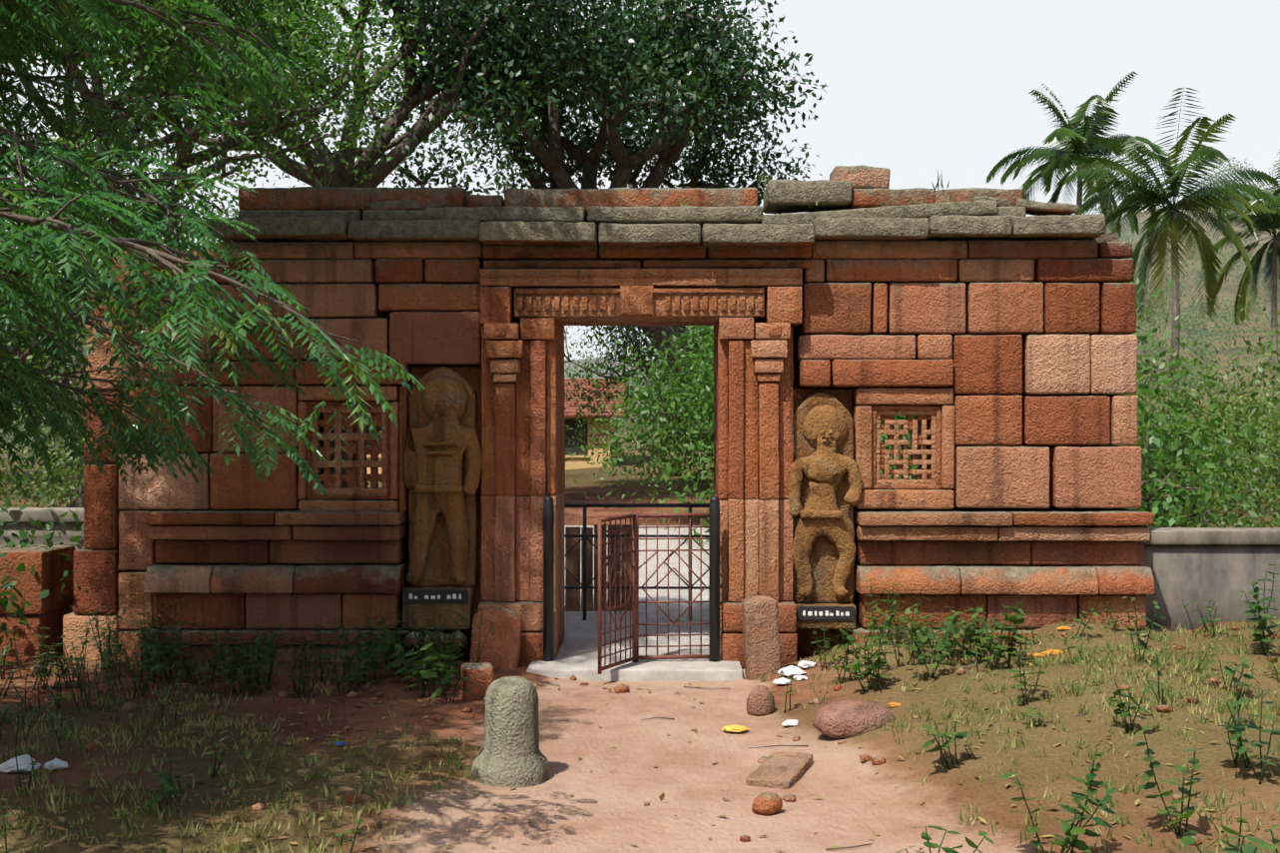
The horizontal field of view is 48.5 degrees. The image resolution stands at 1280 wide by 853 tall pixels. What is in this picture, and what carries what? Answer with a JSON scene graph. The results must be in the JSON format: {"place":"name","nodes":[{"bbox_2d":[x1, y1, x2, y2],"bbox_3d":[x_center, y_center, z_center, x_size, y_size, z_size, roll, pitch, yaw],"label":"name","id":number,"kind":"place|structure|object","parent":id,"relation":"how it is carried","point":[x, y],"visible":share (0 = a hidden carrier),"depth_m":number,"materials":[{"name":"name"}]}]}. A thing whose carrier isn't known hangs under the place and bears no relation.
{"place":"outdoors","nodes":[
{"label":"outdoors","id":0,"kind":"place"},
{"bbox_2d":[62,164,1154,667],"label":"gateway wall","id":1,"kind":"structure","parent":0,"point":[910,283],"depth_m":10.48,"materials":[{"name":"brown stone"}]},
{"bbox_2d":[311,405,387,494],"bbox_3d":[-2.167,0.178,10.659,0.568,0.664,0.100,0,0,1],"label":"lattice window","id":2,"kind":"structure","parent":1,"relation":"on","point":[356,477],"depth_m":10.61,"materials":[{"name":"stone"}]},
{"bbox_2d":[402,366,478,630],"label":"statue slab","id":3,"kind":"structure","parent":1,"relation":"attached to","point":[448,387],"depth_m":10.57,"materials":[{"name":"brown stone"}]},
{"bbox_2d":[403,589,468,603],"bbox_3d":[-1.498,1.246,10.467,0.472,0.096,0.064,0,0,1],"label":"sign","id":4,"kind":"object","parent":3,"relation":"attached to","point":[435,595],"visible":0.98,"depth_m":10.44,"materials":[{"name":"black metal"}]},
{"bbox_2d":[403,408,482,584],"bbox_3d":[-1.457,0.516,10.517,0.585,1.299,0.173,0,0,1],"label":"statue","id":5,"kind":"object","parent":3,"relation":"attached to","point":[421,466],"visible":0.96,"depth_m":10.47,"materials":[{"name":"stone"}]},
{"bbox_2d":[543,495,719,661],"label":"gate posts","id":6,"kind":"object","parent":1,"relation":"attached to","point":[548,581],"visible":0.98,"depth_m":10.33,"materials":[{"name":"black metal"}]},
{"bbox_2d":[792,392,856,629],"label":"statue slab","id":7,"kind":"structure","parent":1,"relation":"on","point":[818,414],"depth_m":10.52,"materials":[{"name":"brown stone"}]},
{"bbox_2d":[787,435,862,598],"bbox_3d":[1.364,0.662,10.463,0.554,1.195,0.143,0,0,1],"label":"statue","id":8,"kind":"object","parent":7,"relation":"attached to","point":[825,466],"visible":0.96,"depth_m":10.44,"materials":[{"name":"stone"}]},
{"bbox_2d":[797,606,854,620],"bbox_3d":[1.361,1.366,10.441,0.416,0.096,0.064,0,0,1],"label":"sign","id":9,"kind":"object","parent":7,"relation":"attached to","point":[829,612],"visible":0.98,"depth_m":10.41,"materials":[{"name":"black metal"}]},
{"bbox_2d":[875,410,936,484],"bbox_3d":[1.972,0.154,10.594,0.448,0.552,0.100,0,0,1],"label":"lattice window","id":10,"kind":"structure","parent":1,"relation":"on","point":[889,426],"depth_m":10.54,"materials":[{"name":"stone"}]},
{"bbox_2d":[0,186,1279,852],"bbox_3d":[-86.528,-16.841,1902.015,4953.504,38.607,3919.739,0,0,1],"label":"ground","id":11,"kind":"structure","parent":0,"point":[603,808],"depth_m":7.29,"materials":[{"name":"soil"}]},
{"bbox_2d":[0,544,74,659],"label":"stone block","id":12,"kind":"structure","parent":11,"relation":"on","point":[52,609],"depth_m":10.55,"materials":[{"name":"stone"}]},
{"bbox_2d":[0,220,214,458],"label":"tree belt","id":13,"kind":"object","parent":11,"relation":"on","point":[34,360],"depth_m":54.14,"materials":[{"name":"green plant"}]},
{"bbox_2d":[0,0,426,500],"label":"neem tree","id":14,"kind":"object","parent":11,"relation":"on","point":[27,37],"depth_m":6.34,"materials":[{"name":"green plant"}]},
{"bbox_2d":[0,0,435,507],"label":"sunlit tree","id":15,"kind":"object","parent":11,"relation":"on","point":[310,59],"depth_m":25.22,"materials":[{"name":"green plant"}]},
{"bbox_2d":[28,0,624,487],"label":"tree","id":16,"kind":"object","parent":11,"relation":"on","point":[450,12],"depth_m":32.20,"materials":[{"name":"green plant"}]},
{"bbox_2d":[330,740,345,744],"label":"blue litter","id":17,"kind":"object","parent":11,"relation":"on","point":[339,743],"visible":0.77,"depth_m":7.63,"materials":[{"name":"blue plastic"}]},
{"bbox_2d":[0,659,817,771],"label":"plastic litter","id":18,"kind":"object","parent":11,"relation":"on","point":[796,671],"visible":0.85,"depth_m":7.14,"materials":[{"name":"white plastic"}]},
{"bbox_2d":[404,607,522,699],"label":"stones","id":19,"kind":"object","parent":11,"relation":"on","point":[502,651],"visible":0.75,"depth_m":10.12,"materials":[{"name":"stone"}]},
{"bbox_2d":[366,378,630,474],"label":"house","id":20,"kind":"structure","parent":11,"relation":"on","point":[579,461],"depth_m":58.56,"materials":[{"name":"brick"}]},
{"bbox_2d":[469,675,550,786],"bbox_3d":[-0.662,1.538,7.233,0.408,0.540,0.415,0,0,1],"label":"stone bollard","id":21,"kind":"object","parent":11,"relation":"on","point":[510,754],"visible":0.96,"depth_m":7.10,"materials":[{"name":"grey stone"}]},
{"bbox_2d":[376,0,828,457],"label":"tree","id":22,"kind":"object","parent":11,"relation":"on","point":[659,42],"depth_m":34.68,"materials":[{"name":"green plant"}]},
{"bbox_2d":[526,525,742,680],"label":"paved floor","id":23,"kind":"structure","parent":11,"relation":"on","point":[577,655],"depth_m":11.68,"materials":[{"name":"concrete"}]},
{"bbox_2d":[564,524,632,611],"bbox_3d":[-1.222,1.302,13.161,2.331,0.804,0.028,0,0,1],"label":"timber hoarding","id":24,"kind":"object","parent":23,"relation":"on","point":[572,566],"visible":0.21,"depth_m":13.14,"materials":[{"name":"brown wood"}]},
{"bbox_2d":[564,503,709,620],"bbox_3d":[0.003,1.190,12.525,4.400,1.028,0.036,0,0,1],"label":"black railing","id":25,"kind":"object","parent":23,"relation":"on","point":[584,536],"visible":0.23,"depth_m":12.52,"materials":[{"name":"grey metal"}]},
{"bbox_2d":[598,512,708,673],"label":"gate","id":26,"kind":"structure","parent":23,"relation":"on","point":[634,584],"depth_m":10.29,"materials":[{"name":"metal"}]},
{"bbox_2d":[0,623,1279,852],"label":"fallen dry leaves","id":27,"kind":"object","parent":11,"relation":"on","point":[351,747],"visible":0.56,"depth_m":7.42,"materials":[{"name":"brown plant"}]},
{"bbox_2d":[0,622,1279,852],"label":"pebbles","id":28,"kind":"object","parent":11,"relation":"on","point":[767,802],"visible":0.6,"depth_m":7.73,"materials":[{"name":"stone"}]},
{"bbox_2d":[0,166,1279,852],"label":"weed","id":29,"kind":"object","parent":11,"relation":"on","point":[425,668],"depth_m":9.09,"materials":[{"name":"green plant"}]},
{"bbox_2d":[0,614,1279,852],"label":"grass tufts","id":30,"kind":"object","parent":11,"relation":"on","point":[1078,688],"visible":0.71,"depth_m":7.55,"materials":[{"name":"green plant"}]},
{"bbox_2d":[0,122,1279,546],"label":"trees","id":31,"kind":"object","parent":11,"relation":"on","point":[685,408],"depth_m":24.96,"materials":[{"name":"green plant"}]},
{"bbox_2d":[0,149,1279,527],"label":"hill scrub","id":32,"kind":"object","parent":11,"relation":"on","point":[1248,415],"depth_m":23.56,"materials":[{"name":"green plant"}]},
{"bbox_2d":[146,633,1279,849],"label":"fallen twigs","id":33,"kind":"object","parent":11,"relation":"on","point":[640,719],"visible":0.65,"depth_m":7.89,"materials":[{"name":"brown wood"}]},
{"bbox_2d":[721,723,748,731],"bbox_3d":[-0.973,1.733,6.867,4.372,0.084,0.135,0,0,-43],"label":"yellow litter","id":34,"kind":"object","parent":11,"relation":"on","point":[735,728],"visible":1,"depth_m":8.28,"materials":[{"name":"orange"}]},
{"bbox_2d":[741,595,895,788],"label":"stones","id":35,"kind":"object","parent":11,"relation":"on","point":[839,719],"visible":0.94,"depth_m":7.92,"materials":[{"name":"brown stone"}]},
{"bbox_2d":[888,626,1071,706],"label":"orange litter","id":36,"kind":"object","parent":11,"relation":"on","point":[892,704],"visible":0.83,"depth_m":9.25,"materials":[{"name":"orange plastic"}]},
{"bbox_2d":[0,507,1279,631],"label":"boundary walls","id":37,"kind":"structure","parent":0,"point":[1220,566],"depth_m":10.74,"materials":[{"name":"paint"}]},
{"bbox_2d":[0,0,1279,360],"label":"sky","id":38,"kind":"structure","parent":0,"point":[917,89],"materials":[{"name":"white"}]},
{"bbox_2d":[985,71,1279,450],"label":"palm","id":39,"kind":"object","parent":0,"point":[1264,210],"depth_m":60.58,"materials":[{"name":"green plant"}]}
]}

